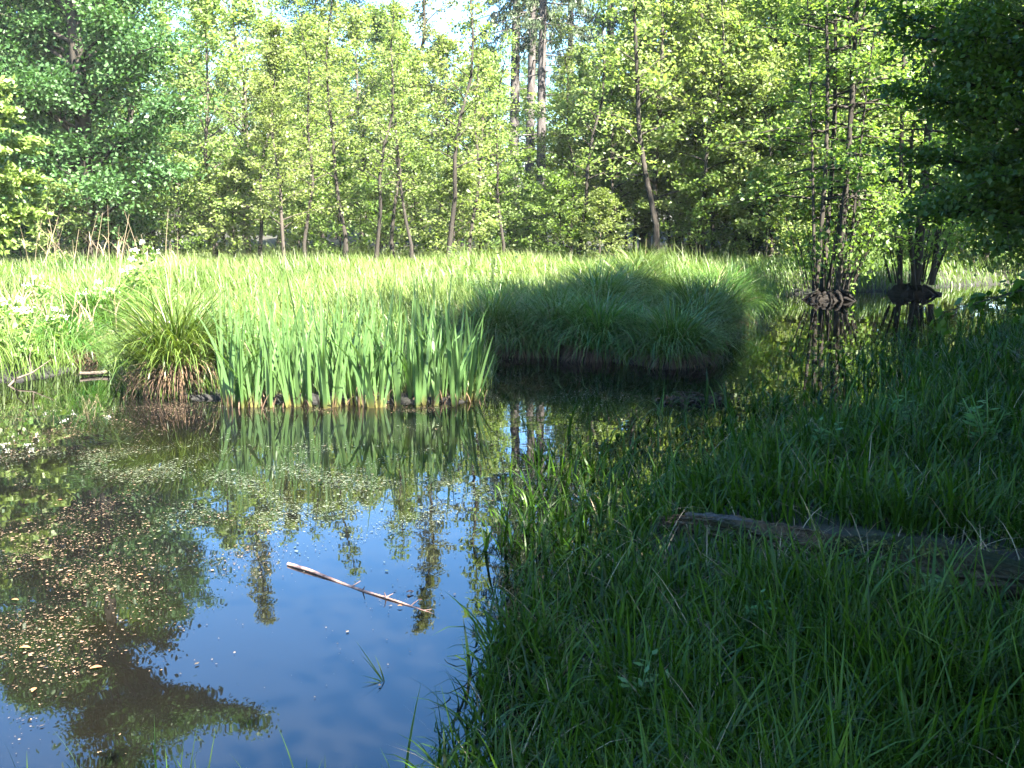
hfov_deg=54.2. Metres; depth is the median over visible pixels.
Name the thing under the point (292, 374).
iris plant
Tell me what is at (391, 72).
young tree
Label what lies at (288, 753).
grass tuft
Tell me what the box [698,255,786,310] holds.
sedge tussock
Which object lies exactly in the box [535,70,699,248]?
young tree
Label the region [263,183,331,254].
shrub
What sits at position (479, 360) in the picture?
iris plant
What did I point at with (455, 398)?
iris plant
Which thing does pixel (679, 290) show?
sedge tussock
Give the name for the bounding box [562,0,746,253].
young tree
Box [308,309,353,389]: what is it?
iris plant
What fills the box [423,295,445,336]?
iris plant
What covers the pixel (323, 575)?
floating stick
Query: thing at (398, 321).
iris plant
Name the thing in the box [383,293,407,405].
iris plant
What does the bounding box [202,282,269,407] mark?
iris plant
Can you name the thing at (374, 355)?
iris plant
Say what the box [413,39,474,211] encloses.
forest tree
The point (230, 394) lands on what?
iris plant
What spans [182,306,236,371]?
iris plant
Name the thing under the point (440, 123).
forest tree
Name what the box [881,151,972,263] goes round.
shrub
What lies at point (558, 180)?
shrub
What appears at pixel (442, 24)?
sky
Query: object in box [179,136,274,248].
shrub
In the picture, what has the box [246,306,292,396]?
iris plant
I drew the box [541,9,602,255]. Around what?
young tree
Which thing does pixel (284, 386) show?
iris plant
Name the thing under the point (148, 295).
sedge tussock
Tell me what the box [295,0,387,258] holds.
young tree
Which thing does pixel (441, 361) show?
iris plant
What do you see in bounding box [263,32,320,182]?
forest tree
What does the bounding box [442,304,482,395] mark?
iris plant
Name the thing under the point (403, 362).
iris plant
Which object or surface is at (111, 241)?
shrub
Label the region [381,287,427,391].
iris plant
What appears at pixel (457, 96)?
forest tree
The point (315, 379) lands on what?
iris plant
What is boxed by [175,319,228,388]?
iris plant
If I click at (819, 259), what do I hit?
multi stem tree
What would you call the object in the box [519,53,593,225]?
forest tree
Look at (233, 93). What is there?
slender tree
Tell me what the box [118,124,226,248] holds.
shrub
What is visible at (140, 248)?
shrub
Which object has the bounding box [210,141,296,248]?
shrub
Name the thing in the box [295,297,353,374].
iris plant
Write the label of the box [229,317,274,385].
iris plant
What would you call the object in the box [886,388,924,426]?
leafy weed
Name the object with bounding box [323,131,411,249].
shrub
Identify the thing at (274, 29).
young tree
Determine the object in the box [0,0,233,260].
broadleaf tree
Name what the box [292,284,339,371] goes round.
iris plant
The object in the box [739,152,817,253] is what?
shrub
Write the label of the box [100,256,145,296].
flowering plant
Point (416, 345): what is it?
iris plant
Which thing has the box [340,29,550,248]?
young tree
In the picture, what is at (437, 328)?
iris plant
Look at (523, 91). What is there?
forest tree
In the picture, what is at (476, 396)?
iris plant
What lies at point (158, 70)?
forest tree
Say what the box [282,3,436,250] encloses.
young tree
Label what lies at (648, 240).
spruce tree
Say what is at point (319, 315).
iris plant
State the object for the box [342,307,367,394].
iris plant
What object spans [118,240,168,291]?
flowering plant
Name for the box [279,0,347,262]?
young tree
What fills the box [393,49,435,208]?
forest tree
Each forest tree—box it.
[0,0,134,247]
[0,0,160,244]
[0,4,153,126]
[91,0,187,243]
[139,15,193,206]
[147,1,257,247]
[159,57,232,241]
[162,49,224,215]
[188,73,269,248]
[226,31,302,245]
[229,79,252,134]
[253,59,330,245]
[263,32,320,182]
[267,25,366,243]
[292,45,374,245]
[309,68,368,238]
[330,1,441,247]
[343,12,431,232]
[369,57,440,245]
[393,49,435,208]
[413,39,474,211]
[422,82,464,210]
[428,69,495,245]
[452,44,525,242]
[461,47,526,208]
[501,52,562,167]
[507,84,557,207]
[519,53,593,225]
[627,0,865,254]
[723,0,915,251]
[774,6,1003,251]
[842,3,1022,258]
[844,1,1023,260]
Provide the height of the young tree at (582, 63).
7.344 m
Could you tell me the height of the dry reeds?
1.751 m
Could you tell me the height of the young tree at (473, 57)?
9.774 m
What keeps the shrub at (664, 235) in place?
on the ground at (830, 527)
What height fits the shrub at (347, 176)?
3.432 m
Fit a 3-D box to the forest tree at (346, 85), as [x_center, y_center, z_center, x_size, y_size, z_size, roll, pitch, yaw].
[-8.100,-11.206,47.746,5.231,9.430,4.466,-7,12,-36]
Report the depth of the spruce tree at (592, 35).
45.94 m
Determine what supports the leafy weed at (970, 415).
on the ground at (830, 527)
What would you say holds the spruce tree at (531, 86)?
on the ground at (830, 527)
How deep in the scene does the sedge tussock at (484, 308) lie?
12.69 m
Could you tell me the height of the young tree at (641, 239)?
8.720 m
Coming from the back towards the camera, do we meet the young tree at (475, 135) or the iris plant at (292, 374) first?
the young tree at (475, 135)
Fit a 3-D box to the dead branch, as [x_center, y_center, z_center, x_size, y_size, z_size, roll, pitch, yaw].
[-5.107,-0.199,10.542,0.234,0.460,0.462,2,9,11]
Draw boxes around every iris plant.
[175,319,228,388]
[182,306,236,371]
[194,303,269,406]
[200,282,226,375]
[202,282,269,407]
[205,300,263,392]
[209,287,243,391]
[209,319,267,403]
[210,290,234,401]
[213,296,259,360]
[216,290,273,382]
[226,288,275,366]
[228,313,269,387]
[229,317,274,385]
[232,313,253,407]
[241,298,290,400]
[241,299,268,345]
[243,300,257,376]
[245,281,319,389]
[246,290,303,405]
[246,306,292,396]
[254,316,275,347]
[255,290,304,393]
[256,273,297,354]
[257,299,306,355]
[259,291,281,408]
[268,309,297,407]
[276,304,331,342]
[281,311,296,393]
[284,266,354,371]
[285,314,342,391]
[286,313,317,406]
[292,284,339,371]
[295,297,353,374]
[299,285,352,359]
[300,291,319,406]
[305,271,365,362]
[308,290,335,408]
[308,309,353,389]
[310,303,353,404]
[311,301,355,407]
[313,277,396,407]
[318,293,326,350]
[323,318,362,399]
[325,292,376,405]
[327,297,392,407]
[329,307,358,374]
[330,288,395,387]
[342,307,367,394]
[345,304,390,380]
[345,307,405,395]
[354,271,406,394]
[357,292,402,368]
[358,301,403,371]
[359,297,380,397]
[359,309,396,384]
[360,296,380,352]
[363,321,395,401]
[374,294,400,355]
[377,308,444,374]
[379,325,426,385]
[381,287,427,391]
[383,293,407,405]
[388,264,456,376]
[396,301,414,399]
[406,314,464,381]
[409,300,452,381]
[411,281,418,368]
[411,306,439,407]
[412,280,464,396]
[417,280,452,391]
[417,304,484,379]
[421,301,430,365]
[422,295,457,402]
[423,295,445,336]
[430,291,470,392]
[431,315,445,405]
[435,301,499,387]
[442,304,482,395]
[444,284,470,359]
[444,294,480,406]
[445,297,498,400]
[445,304,489,402]
[464,313,491,396]
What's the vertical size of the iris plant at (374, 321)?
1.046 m
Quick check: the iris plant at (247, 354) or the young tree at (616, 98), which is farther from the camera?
the young tree at (616, 98)
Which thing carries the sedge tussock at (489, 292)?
on the ground at (830, 527)
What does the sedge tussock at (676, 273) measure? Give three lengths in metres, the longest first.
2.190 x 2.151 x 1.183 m
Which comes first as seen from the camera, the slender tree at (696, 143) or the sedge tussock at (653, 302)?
the sedge tussock at (653, 302)
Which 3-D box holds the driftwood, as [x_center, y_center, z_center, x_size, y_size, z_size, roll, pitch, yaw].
[-4.513,-0.126,11.099,0.529,0.070,0.064,-4,10,-25]
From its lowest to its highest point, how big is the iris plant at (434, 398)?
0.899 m
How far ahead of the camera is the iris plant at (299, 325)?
10.11 m
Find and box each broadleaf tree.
[0,0,150,258]
[0,0,188,258]
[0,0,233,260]
[0,73,58,255]
[3,0,254,252]
[235,0,414,229]
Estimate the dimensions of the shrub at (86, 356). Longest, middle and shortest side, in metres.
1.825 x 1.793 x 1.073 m
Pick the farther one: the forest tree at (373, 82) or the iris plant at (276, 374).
the forest tree at (373, 82)
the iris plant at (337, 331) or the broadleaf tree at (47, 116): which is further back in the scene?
the broadleaf tree at (47, 116)
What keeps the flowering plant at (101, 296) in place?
on the ground at (830, 527)
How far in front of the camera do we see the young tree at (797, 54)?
29.49 m
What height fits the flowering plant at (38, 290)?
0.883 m
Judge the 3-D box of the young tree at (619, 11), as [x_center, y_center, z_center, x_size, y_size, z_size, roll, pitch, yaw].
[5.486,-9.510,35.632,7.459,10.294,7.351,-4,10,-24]
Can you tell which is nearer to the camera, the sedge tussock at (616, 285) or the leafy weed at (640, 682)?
the leafy weed at (640, 682)
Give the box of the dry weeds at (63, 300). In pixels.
[0,272,127,358]
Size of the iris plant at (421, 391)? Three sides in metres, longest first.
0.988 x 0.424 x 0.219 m
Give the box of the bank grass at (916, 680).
[380,286,1023,767]
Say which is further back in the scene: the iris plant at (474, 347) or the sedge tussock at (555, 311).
the sedge tussock at (555, 311)
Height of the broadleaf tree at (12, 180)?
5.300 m
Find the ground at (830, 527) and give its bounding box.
[0,179,1023,766]
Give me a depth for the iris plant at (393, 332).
9.92 m
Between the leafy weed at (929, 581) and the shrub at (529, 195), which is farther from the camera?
the shrub at (529, 195)
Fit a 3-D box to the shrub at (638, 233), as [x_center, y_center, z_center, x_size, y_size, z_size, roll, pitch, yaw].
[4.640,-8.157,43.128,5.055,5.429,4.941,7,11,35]
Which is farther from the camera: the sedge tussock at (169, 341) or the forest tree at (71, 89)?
the forest tree at (71, 89)
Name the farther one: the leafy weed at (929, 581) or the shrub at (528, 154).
the shrub at (528, 154)
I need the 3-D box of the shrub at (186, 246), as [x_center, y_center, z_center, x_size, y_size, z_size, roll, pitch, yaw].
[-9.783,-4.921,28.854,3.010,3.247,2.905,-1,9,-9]
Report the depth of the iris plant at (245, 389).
9.34 m
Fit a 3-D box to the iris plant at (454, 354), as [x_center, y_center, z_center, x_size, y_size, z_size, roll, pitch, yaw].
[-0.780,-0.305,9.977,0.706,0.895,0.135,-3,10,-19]
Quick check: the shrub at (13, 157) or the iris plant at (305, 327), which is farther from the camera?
the shrub at (13, 157)
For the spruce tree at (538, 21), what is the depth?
35.73 m
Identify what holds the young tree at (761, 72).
on the ground at (830, 527)
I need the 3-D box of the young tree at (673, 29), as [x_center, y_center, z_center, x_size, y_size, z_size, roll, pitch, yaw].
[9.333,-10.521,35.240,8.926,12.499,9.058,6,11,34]
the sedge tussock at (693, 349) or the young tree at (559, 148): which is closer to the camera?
the sedge tussock at (693, 349)
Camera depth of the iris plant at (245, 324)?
10.26 m
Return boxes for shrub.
[0,152,69,260]
[15,178,106,264]
[40,135,165,258]
[101,107,182,245]
[102,170,191,252]
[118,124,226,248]
[128,157,228,256]
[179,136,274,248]
[182,151,286,258]
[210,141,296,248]
[249,110,359,246]
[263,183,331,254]
[292,153,399,256]
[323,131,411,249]
[342,136,448,247]
[344,178,420,253]
[364,148,462,255]
[398,155,507,256]
[427,108,552,249]
[430,180,494,248]
[464,169,543,255]
[499,181,568,253]
[510,166,605,257]
[511,150,599,247]
[560,187,639,259]
[580,153,651,249]
[638,141,730,247]
[652,150,760,256]
[707,170,744,249]
[719,155,824,258]
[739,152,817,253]
[752,153,851,256]
[808,171,897,251]
[866,175,915,252]
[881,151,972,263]
[925,180,1006,262]
[942,133,1022,270]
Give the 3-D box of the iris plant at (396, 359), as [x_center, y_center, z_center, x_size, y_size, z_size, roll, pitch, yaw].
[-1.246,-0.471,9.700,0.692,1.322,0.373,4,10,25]
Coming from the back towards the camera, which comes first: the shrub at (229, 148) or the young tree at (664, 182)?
the shrub at (229, 148)
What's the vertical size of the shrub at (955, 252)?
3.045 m
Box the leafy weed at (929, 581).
[907,565,967,616]
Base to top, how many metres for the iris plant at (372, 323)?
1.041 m
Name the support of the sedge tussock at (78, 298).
on the ground at (830, 527)
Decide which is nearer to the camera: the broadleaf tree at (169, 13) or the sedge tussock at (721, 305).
the sedge tussock at (721, 305)
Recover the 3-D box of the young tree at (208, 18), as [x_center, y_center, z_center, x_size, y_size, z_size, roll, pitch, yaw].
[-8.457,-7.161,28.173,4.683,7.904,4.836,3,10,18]
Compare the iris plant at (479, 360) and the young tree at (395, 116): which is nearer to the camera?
the iris plant at (479, 360)
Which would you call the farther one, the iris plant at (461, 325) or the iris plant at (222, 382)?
the iris plant at (461, 325)
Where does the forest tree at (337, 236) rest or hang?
on the ground at (830, 527)
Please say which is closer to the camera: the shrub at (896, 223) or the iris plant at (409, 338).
the iris plant at (409, 338)
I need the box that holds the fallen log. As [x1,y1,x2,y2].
[651,512,1023,600]
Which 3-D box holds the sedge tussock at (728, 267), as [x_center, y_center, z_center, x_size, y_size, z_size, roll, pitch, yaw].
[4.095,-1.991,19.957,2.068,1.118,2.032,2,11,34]
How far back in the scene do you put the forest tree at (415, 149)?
47.68 m
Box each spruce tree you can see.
[451,0,581,248]
[478,0,595,246]
[480,0,590,246]
[520,0,606,214]
[548,0,659,246]
[585,0,664,249]
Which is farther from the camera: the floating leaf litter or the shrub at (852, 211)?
the shrub at (852, 211)
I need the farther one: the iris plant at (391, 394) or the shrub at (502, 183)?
the shrub at (502, 183)
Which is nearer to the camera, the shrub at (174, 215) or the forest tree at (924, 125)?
the forest tree at (924, 125)
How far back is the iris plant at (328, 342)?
10.31 m
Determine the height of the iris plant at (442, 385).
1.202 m
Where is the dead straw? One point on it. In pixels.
(772, 574)
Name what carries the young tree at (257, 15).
on the ground at (830, 527)
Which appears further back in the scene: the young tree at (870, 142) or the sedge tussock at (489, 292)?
the young tree at (870, 142)
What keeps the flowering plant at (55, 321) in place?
on the ground at (830, 527)
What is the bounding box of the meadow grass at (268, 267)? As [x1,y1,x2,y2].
[0,238,1023,398]
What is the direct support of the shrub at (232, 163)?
on the ground at (830, 527)
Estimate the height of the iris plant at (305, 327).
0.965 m
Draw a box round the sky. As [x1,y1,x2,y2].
[11,0,768,178]
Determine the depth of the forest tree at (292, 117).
46.57 m
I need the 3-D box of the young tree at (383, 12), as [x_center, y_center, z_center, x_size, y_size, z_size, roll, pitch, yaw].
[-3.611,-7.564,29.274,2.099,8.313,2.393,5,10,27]
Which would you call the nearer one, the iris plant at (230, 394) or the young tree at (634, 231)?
the iris plant at (230, 394)
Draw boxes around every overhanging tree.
[823,0,1023,269]
[863,0,1023,284]
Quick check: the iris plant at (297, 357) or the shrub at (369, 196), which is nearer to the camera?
the iris plant at (297, 357)
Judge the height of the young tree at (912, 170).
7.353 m
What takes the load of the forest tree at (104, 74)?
on the ground at (830, 527)
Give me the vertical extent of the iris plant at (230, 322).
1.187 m
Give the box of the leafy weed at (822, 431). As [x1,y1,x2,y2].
[811,417,842,461]
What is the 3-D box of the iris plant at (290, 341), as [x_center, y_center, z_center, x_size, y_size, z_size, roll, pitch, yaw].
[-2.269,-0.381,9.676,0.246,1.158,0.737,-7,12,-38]
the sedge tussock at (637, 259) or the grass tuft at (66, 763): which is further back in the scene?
the sedge tussock at (637, 259)
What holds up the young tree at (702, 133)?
on the ground at (830, 527)
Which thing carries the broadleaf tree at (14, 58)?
on the ground at (830, 527)
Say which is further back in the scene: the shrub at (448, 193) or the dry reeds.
the shrub at (448, 193)
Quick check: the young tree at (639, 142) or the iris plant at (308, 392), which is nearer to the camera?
the iris plant at (308, 392)
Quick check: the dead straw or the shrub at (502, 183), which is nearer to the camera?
the dead straw
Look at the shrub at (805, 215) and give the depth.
29.25 m
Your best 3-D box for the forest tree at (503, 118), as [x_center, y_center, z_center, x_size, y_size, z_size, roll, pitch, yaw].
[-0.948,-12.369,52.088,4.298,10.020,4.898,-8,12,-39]
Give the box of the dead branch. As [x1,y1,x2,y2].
[8,345,50,385]
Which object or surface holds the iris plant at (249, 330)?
on the ground at (830, 527)
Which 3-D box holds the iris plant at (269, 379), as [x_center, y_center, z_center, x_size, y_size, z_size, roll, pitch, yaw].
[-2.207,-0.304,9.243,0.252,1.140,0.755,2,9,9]
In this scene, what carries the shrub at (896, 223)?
on the ground at (830, 527)
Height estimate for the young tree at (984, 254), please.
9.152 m
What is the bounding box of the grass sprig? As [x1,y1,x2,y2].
[358,644,384,682]
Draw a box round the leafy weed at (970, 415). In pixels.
[955,389,1012,456]
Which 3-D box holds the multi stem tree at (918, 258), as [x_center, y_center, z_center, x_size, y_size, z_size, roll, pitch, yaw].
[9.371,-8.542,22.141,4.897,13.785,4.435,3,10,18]
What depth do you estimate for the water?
5.39 m
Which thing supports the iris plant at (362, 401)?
on the ground at (830, 527)
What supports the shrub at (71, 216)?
on the ground at (830, 527)
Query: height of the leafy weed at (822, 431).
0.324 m
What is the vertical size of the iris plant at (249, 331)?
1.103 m
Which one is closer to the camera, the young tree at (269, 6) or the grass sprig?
the grass sprig
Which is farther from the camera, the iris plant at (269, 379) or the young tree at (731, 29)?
the young tree at (731, 29)
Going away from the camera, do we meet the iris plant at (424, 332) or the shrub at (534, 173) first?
the iris plant at (424, 332)
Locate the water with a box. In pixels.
[0,284,1022,767]
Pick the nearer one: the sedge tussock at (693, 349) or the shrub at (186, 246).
the sedge tussock at (693, 349)
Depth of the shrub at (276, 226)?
40.70 m
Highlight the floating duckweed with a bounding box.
[1,336,858,585]
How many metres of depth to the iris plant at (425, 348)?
9.59 m
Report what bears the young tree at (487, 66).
on the ground at (830, 527)
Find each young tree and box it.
[116,0,304,260]
[159,0,339,254]
[195,10,411,251]
[223,17,352,260]
[230,0,306,260]
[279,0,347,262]
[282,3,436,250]
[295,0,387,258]
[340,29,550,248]
[342,0,452,250]
[345,0,427,259]
[360,0,433,257]
[372,15,442,260]
[410,0,514,258]
[418,46,552,252]
[441,0,512,255]
[473,29,532,254]
[499,75,633,240]
[517,90,593,245]
[527,125,614,252]
[531,36,689,260]
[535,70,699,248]
[536,40,626,250]
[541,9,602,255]
[544,0,636,259]
[546,0,773,248]
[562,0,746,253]
[585,0,703,256]
[587,0,697,249]
[590,0,801,253]
[590,36,676,249]
[590,75,633,248]
[600,38,751,249]
[601,10,719,243]
[623,1,847,252]
[627,0,787,250]
[632,0,817,256]
[636,0,860,256]
[655,0,758,257]
[658,0,819,255]
[697,45,857,260]
[718,44,891,253]
[719,0,888,251]
[722,0,959,253]
[775,0,917,249]
[785,0,1023,254]
[854,29,993,247]
[906,0,1023,265]
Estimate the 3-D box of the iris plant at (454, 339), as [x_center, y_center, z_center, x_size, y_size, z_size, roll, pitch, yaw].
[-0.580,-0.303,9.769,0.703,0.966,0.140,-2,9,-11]
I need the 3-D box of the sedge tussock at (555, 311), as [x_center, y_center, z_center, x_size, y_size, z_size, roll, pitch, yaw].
[0.612,-0.838,12.928,2.199,1.473,2.239,-1,7,-9]
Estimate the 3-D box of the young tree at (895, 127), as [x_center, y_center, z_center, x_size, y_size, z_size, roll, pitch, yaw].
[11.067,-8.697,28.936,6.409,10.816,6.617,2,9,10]
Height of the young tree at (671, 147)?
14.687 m
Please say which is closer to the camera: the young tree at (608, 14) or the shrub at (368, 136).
the young tree at (608, 14)
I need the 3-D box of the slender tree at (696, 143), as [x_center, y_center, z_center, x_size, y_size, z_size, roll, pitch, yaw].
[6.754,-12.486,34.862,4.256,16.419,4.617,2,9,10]
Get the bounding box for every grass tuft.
[7,736,112,767]
[121,723,180,767]
[160,728,215,767]
[230,721,325,767]
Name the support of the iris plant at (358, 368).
on the ground at (830, 527)
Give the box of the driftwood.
[80,369,112,374]
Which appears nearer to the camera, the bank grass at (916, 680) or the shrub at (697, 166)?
the bank grass at (916, 680)
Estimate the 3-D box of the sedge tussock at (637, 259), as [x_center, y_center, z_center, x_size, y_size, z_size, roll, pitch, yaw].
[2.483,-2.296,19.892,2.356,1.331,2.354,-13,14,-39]
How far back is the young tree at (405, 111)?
32.62 m
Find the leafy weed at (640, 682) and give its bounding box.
[618,649,671,722]
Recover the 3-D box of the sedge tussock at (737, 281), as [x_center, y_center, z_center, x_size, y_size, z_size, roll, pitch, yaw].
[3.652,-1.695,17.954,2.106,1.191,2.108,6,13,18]
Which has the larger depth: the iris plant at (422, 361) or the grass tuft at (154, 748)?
the iris plant at (422, 361)
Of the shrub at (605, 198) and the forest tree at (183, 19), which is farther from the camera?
the forest tree at (183, 19)
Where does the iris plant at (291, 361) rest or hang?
on the ground at (830, 527)
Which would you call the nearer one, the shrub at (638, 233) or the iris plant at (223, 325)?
the iris plant at (223, 325)
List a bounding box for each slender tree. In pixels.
[203,0,302,245]
[363,0,459,251]
[641,0,761,249]
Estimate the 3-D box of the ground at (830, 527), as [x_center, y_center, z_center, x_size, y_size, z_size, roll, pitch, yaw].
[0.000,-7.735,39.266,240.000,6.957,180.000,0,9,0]
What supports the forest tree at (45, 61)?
on the ground at (830, 527)
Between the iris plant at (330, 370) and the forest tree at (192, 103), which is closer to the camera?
the iris plant at (330, 370)
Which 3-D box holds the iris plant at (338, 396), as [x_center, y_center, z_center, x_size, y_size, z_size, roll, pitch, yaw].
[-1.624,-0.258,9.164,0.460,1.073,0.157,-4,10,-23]
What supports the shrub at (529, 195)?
on the ground at (830, 527)
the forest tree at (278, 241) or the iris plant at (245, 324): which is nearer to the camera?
the iris plant at (245, 324)
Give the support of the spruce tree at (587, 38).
on the ground at (830, 527)
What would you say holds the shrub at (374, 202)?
on the ground at (830, 527)
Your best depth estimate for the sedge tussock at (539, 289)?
14.00 m
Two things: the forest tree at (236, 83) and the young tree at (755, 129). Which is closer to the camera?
the young tree at (755, 129)
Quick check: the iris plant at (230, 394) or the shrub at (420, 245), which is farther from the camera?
the shrub at (420, 245)
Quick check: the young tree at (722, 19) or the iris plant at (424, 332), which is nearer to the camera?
the iris plant at (424, 332)
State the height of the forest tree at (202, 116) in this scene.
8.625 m
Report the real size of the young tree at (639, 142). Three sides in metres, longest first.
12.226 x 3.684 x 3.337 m
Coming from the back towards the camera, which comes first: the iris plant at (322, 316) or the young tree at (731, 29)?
the young tree at (731, 29)
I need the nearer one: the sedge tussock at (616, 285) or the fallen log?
the fallen log
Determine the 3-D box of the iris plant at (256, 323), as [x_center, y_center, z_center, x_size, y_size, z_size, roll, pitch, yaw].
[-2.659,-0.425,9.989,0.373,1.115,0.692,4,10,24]
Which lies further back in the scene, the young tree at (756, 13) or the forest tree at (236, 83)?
the forest tree at (236, 83)
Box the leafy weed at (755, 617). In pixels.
[741,589,777,630]
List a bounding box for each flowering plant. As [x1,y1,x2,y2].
[0,297,33,360]
[4,296,59,364]
[13,275,57,329]
[37,307,82,350]
[71,279,119,331]
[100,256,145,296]
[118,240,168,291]
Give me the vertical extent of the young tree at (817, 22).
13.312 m
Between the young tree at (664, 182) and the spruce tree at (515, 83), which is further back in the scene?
the spruce tree at (515, 83)
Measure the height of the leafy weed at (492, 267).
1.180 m
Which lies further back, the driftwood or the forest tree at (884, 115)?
the forest tree at (884, 115)
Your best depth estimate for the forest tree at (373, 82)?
54.19 m
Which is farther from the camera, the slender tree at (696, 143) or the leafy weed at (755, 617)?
the slender tree at (696, 143)
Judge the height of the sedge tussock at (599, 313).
1.494 m
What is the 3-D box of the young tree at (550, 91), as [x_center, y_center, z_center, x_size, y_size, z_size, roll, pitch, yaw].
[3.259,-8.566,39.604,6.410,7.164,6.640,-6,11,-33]
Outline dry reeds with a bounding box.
[13,209,182,287]
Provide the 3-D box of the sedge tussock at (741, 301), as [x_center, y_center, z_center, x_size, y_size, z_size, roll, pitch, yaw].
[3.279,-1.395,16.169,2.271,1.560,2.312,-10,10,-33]
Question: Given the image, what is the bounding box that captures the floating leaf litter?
[0,369,772,762]
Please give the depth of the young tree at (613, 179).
40.00 m
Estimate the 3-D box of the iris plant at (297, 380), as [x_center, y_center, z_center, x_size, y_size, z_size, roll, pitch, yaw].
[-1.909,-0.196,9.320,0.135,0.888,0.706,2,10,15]
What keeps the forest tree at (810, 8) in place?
on the ground at (830, 527)
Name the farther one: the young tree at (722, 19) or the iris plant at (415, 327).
the young tree at (722, 19)
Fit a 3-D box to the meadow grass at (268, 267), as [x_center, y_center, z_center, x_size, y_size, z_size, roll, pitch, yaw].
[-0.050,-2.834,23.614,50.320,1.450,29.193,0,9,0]
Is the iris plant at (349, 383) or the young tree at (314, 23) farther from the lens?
the young tree at (314, 23)
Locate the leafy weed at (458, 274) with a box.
[448,241,484,298]
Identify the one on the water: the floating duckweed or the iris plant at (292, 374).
the floating duckweed
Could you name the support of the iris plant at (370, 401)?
on the ground at (830, 527)
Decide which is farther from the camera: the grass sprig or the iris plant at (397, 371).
the iris plant at (397, 371)
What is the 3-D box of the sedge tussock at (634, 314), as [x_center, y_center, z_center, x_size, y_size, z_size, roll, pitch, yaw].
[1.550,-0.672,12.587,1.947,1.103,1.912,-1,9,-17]
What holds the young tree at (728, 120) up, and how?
on the ground at (830, 527)
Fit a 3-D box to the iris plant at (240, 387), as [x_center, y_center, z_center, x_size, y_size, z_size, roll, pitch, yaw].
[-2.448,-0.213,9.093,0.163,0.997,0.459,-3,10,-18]
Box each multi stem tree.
[699,0,961,301]
[817,0,1011,295]
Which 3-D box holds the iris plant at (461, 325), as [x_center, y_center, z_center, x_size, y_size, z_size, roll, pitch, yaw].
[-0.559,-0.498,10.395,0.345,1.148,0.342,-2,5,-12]
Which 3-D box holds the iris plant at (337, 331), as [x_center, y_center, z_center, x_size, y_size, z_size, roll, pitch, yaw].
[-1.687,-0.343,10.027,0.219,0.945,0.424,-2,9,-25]
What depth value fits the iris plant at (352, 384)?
9.50 m
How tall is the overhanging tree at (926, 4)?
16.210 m
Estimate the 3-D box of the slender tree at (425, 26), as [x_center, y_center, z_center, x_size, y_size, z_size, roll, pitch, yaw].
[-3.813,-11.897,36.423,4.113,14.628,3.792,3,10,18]
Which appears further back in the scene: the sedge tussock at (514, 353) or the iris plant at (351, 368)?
the sedge tussock at (514, 353)
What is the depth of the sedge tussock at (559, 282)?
16.46 m
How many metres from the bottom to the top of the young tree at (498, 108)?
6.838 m
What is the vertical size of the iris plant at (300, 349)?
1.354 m
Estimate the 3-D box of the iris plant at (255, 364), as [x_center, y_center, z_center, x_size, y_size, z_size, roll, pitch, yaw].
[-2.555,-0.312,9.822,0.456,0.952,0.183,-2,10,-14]
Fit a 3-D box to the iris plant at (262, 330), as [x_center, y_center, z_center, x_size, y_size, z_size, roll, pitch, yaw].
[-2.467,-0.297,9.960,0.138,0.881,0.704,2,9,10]
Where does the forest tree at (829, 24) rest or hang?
on the ground at (830, 527)
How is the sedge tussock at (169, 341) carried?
on the ground at (830, 527)
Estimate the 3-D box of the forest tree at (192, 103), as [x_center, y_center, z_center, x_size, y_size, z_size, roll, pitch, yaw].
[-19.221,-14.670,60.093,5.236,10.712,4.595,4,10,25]
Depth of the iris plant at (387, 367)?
9.56 m
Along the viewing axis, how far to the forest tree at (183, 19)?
44.12 m
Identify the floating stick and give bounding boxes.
[287,562,433,613]
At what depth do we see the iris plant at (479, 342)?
10.03 m
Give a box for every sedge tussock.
[4,258,184,348]
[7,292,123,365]
[47,258,281,400]
[67,275,209,344]
[427,269,558,359]
[456,271,541,317]
[456,288,579,361]
[487,273,630,358]
[507,279,603,309]
[509,275,672,365]
[524,244,674,313]
[532,266,581,297]
[535,247,618,283]
[570,243,694,298]
[577,278,770,372]
[577,292,680,361]
[584,239,690,276]
[620,285,697,319]
[638,262,754,312]
[645,269,771,345]
[649,258,708,286]
[656,251,782,329]
[671,260,766,307]
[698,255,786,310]
[704,262,766,290]
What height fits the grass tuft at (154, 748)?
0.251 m
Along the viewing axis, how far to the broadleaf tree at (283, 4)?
54.99 m
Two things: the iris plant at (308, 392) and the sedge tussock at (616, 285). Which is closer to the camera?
the iris plant at (308, 392)
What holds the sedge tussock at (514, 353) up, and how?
on the ground at (830, 527)
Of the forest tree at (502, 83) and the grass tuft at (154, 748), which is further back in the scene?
the forest tree at (502, 83)
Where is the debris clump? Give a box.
[635,389,744,406]
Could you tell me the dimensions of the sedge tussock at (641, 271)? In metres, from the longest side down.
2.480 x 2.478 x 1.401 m
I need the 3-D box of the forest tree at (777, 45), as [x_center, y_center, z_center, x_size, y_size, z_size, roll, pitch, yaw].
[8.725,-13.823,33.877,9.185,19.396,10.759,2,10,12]
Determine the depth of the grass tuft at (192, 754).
2.99 m
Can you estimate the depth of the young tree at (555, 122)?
40.66 m
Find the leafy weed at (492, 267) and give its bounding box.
[459,242,522,290]
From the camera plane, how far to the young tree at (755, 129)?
27.09 m
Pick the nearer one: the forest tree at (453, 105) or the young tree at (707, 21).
the young tree at (707, 21)
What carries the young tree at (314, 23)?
on the ground at (830, 527)
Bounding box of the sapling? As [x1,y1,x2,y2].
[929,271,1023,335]
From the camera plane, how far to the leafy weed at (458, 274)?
15.90 m
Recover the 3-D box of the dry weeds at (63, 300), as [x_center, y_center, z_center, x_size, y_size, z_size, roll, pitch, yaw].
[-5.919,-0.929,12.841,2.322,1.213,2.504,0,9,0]

